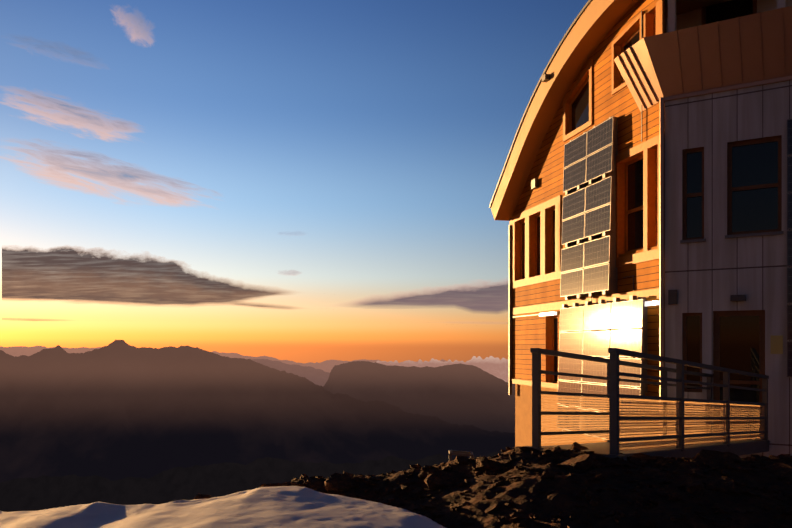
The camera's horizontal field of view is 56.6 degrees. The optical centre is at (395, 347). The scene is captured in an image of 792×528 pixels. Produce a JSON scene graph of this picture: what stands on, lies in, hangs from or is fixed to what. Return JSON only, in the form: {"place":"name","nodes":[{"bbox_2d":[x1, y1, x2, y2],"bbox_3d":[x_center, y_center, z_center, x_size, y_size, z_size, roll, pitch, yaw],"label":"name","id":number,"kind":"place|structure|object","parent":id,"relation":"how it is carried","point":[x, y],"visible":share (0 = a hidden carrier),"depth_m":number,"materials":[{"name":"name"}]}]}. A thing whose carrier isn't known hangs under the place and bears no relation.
{"place":"outdoors","nodes":[
{"label":"outdoors","id":0,"kind":"place"},
{"bbox_2d":[17,319,48,320],"bbox_3d":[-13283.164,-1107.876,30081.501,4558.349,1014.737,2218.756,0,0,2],"label":"cloud","id":1,"kind":"structure","parent":0,"point":[32,319],"depth_m":29507.05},
{"bbox_2d":[14,89,134,139],"bbox_3d":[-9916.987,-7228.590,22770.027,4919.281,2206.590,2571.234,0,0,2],"label":"cloud","id":2,"kind":"structure","parent":0,"point":[76,117],"depth_m":22734.40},
{"bbox_2d":[14,143,194,204],"bbox_3d":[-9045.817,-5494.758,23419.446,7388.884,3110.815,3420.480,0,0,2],"label":"cloud","id":3,"kind":"structure","parent":0,"point":[95,168],"depth_m":23257.67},
{"bbox_2d":[122,15,147,38],"bbox_3d":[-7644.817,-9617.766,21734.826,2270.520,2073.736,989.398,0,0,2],"label":"cloud","id":4,"kind":"structure","parent":0,"point":[138,28],"depth_m":21786.67,"materials":[{"name":"white"}]},
{"bbox_2d":[2,247,284,304],"bbox_3d":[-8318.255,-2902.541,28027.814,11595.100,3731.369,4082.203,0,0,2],"label":"cloud","id":5,"kind":"structure","parent":0,"point":[69,273],"depth_m":27291.88,"materials":[{"name":"grey"}]},
{"bbox_2d":[0,346,446,372],"bbox_3d":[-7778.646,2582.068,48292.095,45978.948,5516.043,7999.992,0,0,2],"label":"distant mountains","id":6,"kind":"structure","parent":0,"point":[325,366],"depth_m":51937.71,"materials":[{"name":"stone"}]},
{"bbox_2d":[0,452,502,511],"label":"dark shoulder","id":7,"kind":"object","parent":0,"point":[43,492],"visible":0.38,"depth_m":257.79},
{"bbox_2d":[0,340,514,482],"bbox_3d":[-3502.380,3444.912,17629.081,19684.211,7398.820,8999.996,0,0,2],"label":"massif","id":8,"kind":"structure","parent":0,"point":[117,410],"depth_m":18997.63,"materials":[{"name":"brown stone"}]},
{"bbox_2d":[231,293,324,308],"bbox_3d":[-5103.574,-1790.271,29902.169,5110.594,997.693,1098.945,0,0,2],"label":"cloud","id":9,"kind":"structure","parent":0,"point":[259,305],"depth_m":29831.10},
{"bbox_2d":[252,359,329,386],"bbox_3d":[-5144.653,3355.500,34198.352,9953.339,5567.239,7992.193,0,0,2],"label":"ridge","id":10,"kind":"structure","parent":0,"point":[319,377],"depth_m":37406.16,"materials":[{"name":"grey stone"}]},
{"bbox_2d":[0,0,587,362],"label":"sky","id":11,"kind":"structure","parent":0,"point":[359,150],"materials":[{"name":"blue"}]},
{"bbox_2d":[323,361,514,432],"bbox_3d":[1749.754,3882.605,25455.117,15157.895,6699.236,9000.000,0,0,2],"label":"massif","id":12,"kind":"structure","parent":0,"point":[460,394],"depth_m":27438.28,"materials":[{"name":"brown stone"}]},
{"bbox_2d":[355,281,508,312],"bbox_3d":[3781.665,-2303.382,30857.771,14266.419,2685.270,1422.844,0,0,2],"label":"cloud","id":13,"kind":"structure","parent":0,"point":[494,298],"depth_m":30988.51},
{"bbox_2d":[373,356,512,383],"bbox_3d":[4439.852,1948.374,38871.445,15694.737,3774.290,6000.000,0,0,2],"label":"cloud","id":14,"kind":"structure","parent":0,"point":[497,367],"depth_m":41005.24,"materials":[{"name":"white"}]},
{"bbox_2d":[294,449,791,527],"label":"ground rock","id":15,"kind":"object","parent":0,"point":[524,492],"visible":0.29,"depth_m":6.07,"materials":[{"name":"brown stone"}]},
{"bbox_2d":[0,486,445,527],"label":"snow bank","id":16,"kind":"structure","parent":15,"relation":"on","point":[284,507],"depth_m":5.87,"materials":[{"name":"white snow"}]},
{"bbox_2d":[193,442,791,527],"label":"loose stones","id":17,"kind":"object","parent":15,"relation":"on","point":[706,461],"visible":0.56,"depth_m":6.62,"materials":[{"name":"brown stone"}]},
{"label":"rocky ground","id":18,"kind":"structure","parent":0,"visible":0},
{"bbox_2d":[449,450,473,460],"bbox_3d":[0.840,1.705,9.499,0.310,0.745,0.300,0,0,2],"label":"steel stand on rocks","id":19,"kind":"object","parent":18,"relation":"on","point":[460,453],"visible":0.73,"depth_m":9.39,"materials":[{"name":"metal"}]},
{"bbox_2d":[515,384,658,446],"bbox_3d":[8.251,2.732,17.271,9.000,3.630,6.970,0,0,-13],"label":"concrete base","id":20,"kind":"object","parent":18,"relation":"on","point":[523,415],"depth_m":18.74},
{"bbox_2d":[512,0,659,393],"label":"wood siding wall","id":21,"kind":"structure","parent":20,"relation":"on","point":[547,171],"depth_m":15.19,"materials":[{"name":"brown wood"}]},
{"bbox_2d":[516,218,524,280],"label":"gable window","id":22,"kind":"structure","parent":21,"relation":"attached to","point":[520,249],"depth_m":19.28,"materials":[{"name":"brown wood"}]},
{"bbox_2d":[509,225,538,394],"bbox_3d":[3.277,-1.003,18.589,0.079,4.500,1.946,0,0,-15],"label":"downspout","id":23,"kind":"object","parent":21,"relation":"attached to","point":[510,336],"visible":0.75,"depth_m":19.46,"materials":[{"name":"metal"}]},
{"bbox_2d":[530,212,539,276],"bbox_3d":[3.518,-2.528,18.062,0.160,1.550,0.680,0,0,-13],"label":"gable window","id":24,"kind":"structure","parent":21,"relation":"attached to","point":[534,245],"depth_m":18.38,"materials":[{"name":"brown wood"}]},
{"bbox_2d":[546,206,554,273],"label":"gable window","id":25,"kind":"structure","parent":21,"relation":"attached to","point":[550,239],"depth_m":17.48,"materials":[{"name":"brown wood"}]},
{"bbox_2d":[546,315,557,382],"bbox_3d":[3.738,0.042,17.225,0.200,1.590,0.640,0,0,-13],"label":"window","id":26,"kind":"structure","parent":21,"relation":"in","point":[551,338],"depth_m":17.52,"materials":[{"name":"brown glass"}]},
{"bbox_2d":[563,59,592,141],"bbox_3d":[3.979,-5.325,15.931,0.135,1.365,1.310,0,0,-13],"label":"gable window","id":27,"kind":"structure","parent":21,"relation":"in","point":[578,109],"depth_m":15.97,"materials":[{"name":"beige wood"}]},
{"bbox_2d":[510,0,663,400],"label":"gable trim boards","id":28,"kind":"object","parent":21,"relation":"attached to","point":[646,254],"visible":0.56,"depth_m":15.20,"materials":[{"name":"beige wood"}]},
{"bbox_2d":[560,116,617,298],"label":"solar panels","id":29,"kind":"object","parent":21,"relation":"attached to","point":[592,153],"visible":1,"depth_m":14.90,"materials":[{"name":"grey glass"}]},
{"bbox_2d":[539,300,659,316],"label":"lamps","id":30,"kind":"object","parent":21,"relation":"attached to","point":[652,303],"visible":0.75,"depth_m":13.16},
{"bbox_2d":[558,297,646,440],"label":"solar panels","id":31,"kind":"object","parent":21,"relation":"attached to","point":[622,316],"visible":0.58,"depth_m":14.56,"materials":[{"name":"beige glass"}]},
{"bbox_2d":[611,11,643,94],"bbox_3d":[4.473,-5.578,13.993,0.195,1.171,1.090,0,0,-13],"label":"window frame","id":32,"kind":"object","parent":21,"relation":"attached to","point":[628,36],"depth_m":14.31,"materials":[{"name":"beige wood"}]},
{"bbox_2d":[619,152,642,254],"bbox_3d":[4.520,-2.708,13.870,0.160,1.790,0.910,0,0,-13],"label":"gable window","id":33,"kind":"structure","parent":21,"relation":"attached to","point":[630,204],"depth_m":14.14,"materials":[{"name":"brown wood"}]},
{"bbox_2d":[531,11,745,307],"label":"facade fixings","id":34,"kind":"object","parent":21,"relation":"attached to","point":[672,297],"visible":0.81,"depth_m":14.30,"materials":[{"name":"metal"}]},
{"bbox_2d":[649,145,657,247],"bbox_3d":[4.694,-2.708,13.146,0.160,1.790,0.320,0,0,-13],"label":"gable window","id":35,"kind":"structure","parent":21,"relation":"attached to","point":[653,196],"depth_m":13.29,"materials":[{"name":"brown wood"}]},
{"bbox_2d":[647,5,665,36],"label":"window","id":36,"kind":"structure","parent":21,"relation":"attached to","point":[651,22],"depth_m":13.34,"materials":[{"name":"brown wood"}]},
{"bbox_2d":[660,97,663,435],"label":"trim","id":37,"kind":"structure","parent":21,"relation":"attached to","point":[661,228],"depth_m":12.76,"materials":[{"name":"beige metal"}]},
{"bbox_3d":[7.441,-1.252,20.661,8.677,4.338,2.390,0,0,2],"label":"wall","id":38,"kind":"object","parent":20,"relation":"on","visible":0},
{"bbox_2d":[489,0,730,220],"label":"curved roof","id":39,"kind":"structure","parent":38,"relation":"on","point":[594,23],"depth_m":16.31,"materials":[{"name":"wood"}]},
{"bbox_2d":[542,74,549,81],"bbox_3d":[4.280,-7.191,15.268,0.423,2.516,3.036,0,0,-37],"label":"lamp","id":40,"kind":"object","parent":39,"relation":"attached to","point":[545,77],"visible":1,"depth_m":16.24,"materials":[{"name":"metal"}]},
{"bbox_2d":[666,0,791,32],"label":"terrace recess","id":41,"kind":"object","parent":39,"relation":"on","point":[689,19],"visible":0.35,"depth_m":13.38,"materials":[{"name":"black"}]},
{"bbox_2d":[614,6,791,111],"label":"balcony","id":42,"kind":"structure","parent":41,"relation":"attached to","point":[751,50],"depth_m":12.19,"materials":[{"name":"brown wood"}]},
{"bbox_2d":[702,0,756,24],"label":"terrace window","id":43,"kind":"structure","parent":39,"relation":"attached to","point":[727,10],"depth_m":13.66,"materials":[{"name":"black glass"}]},
{"bbox_2d":[525,348,769,460],"bbox_3d":[3.733,1.770,9.831,1.100,3.541,6.182,0,0,40],"label":"railing","id":44,"kind":"object","parent":18,"relation":"on","point":[609,448],"visible":0.56,"depth_m":8.68,"materials":[{"name":"black metal"}]},
{"bbox_2d":[541,394,764,450],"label":"wooden slats","id":45,"kind":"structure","parent":44,"relation":"attached to","point":[645,428],"depth_m":8.59,"materials":[{"name":"brown wood"}]},
{"bbox_2d":[664,80,791,457],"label":"wall","id":46,"kind":"structure","parent":18,"relation":"on","point":[712,273],"depth_m":12.34,"materials":[{"name":"grey metal"}]},
{"bbox_2d":[682,313,701,391],"bbox_3d":[5.109,0.077,12.646,0.320,1.360,0.120,0,0,32],"label":"chamfer window","id":47,"kind":"structure","parent":46,"relation":"attached to","point":[691,337],"depth_m":12.69,"materials":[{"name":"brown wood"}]},
{"bbox_2d":[682,147,703,239],"bbox_3d":[5.122,-2.638,12.638,0.350,1.570,0.120,0,0,32],"label":"chamfer window","id":48,"kind":"structure","parent":46,"relation":"attached to","point":[692,193],"depth_m":12.69,"materials":[{"name":"black glass"}]},
{"bbox_2d":[680,231,783,243],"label":"window sills","id":49,"kind":"structure","parent":46,"relation":"attached to","point":[739,236],"depth_m":12.14,"materials":[{"name":"wood"}]},
{"bbox_2d":[713,310,764,436],"bbox_3d":[5.727,0.422,12.266,0.790,2.090,0.120,0,0,32],"label":"door","id":50,"kind":"structure","parent":46,"relation":"in","point":[738,339],"depth_m":12.30,"materials":[{"name":"brown wood"}]},
{"bbox_2d":[727,135,781,234],"bbox_3d":[5.923,-2.663,12.146,0.810,1.560,0.120,0,0,32],"label":"chamfer window","id":51,"kind":"structure","parent":46,"relation":"attached to","point":[754,185],"depth_m":12.19,"materials":[{"name":"black glass"}]},
{"bbox_2d":[770,335,782,353],"bbox_3d":[6.173,-0.053,11.913,0.180,0.300,0.015,0,0,32],"label":"sign","id":52,"kind":"object","parent":46,"relation":"attached to","point":[776,344],"depth_m":11.91,"materials":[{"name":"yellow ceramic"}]},
{"bbox_2d":[787,119,791,376],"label":"solar panel","id":53,"kind":"object","parent":46,"relation":"attached to","point":[789,247],"depth_m":11.73,"materials":[{"name":"black glass"}]}
]}

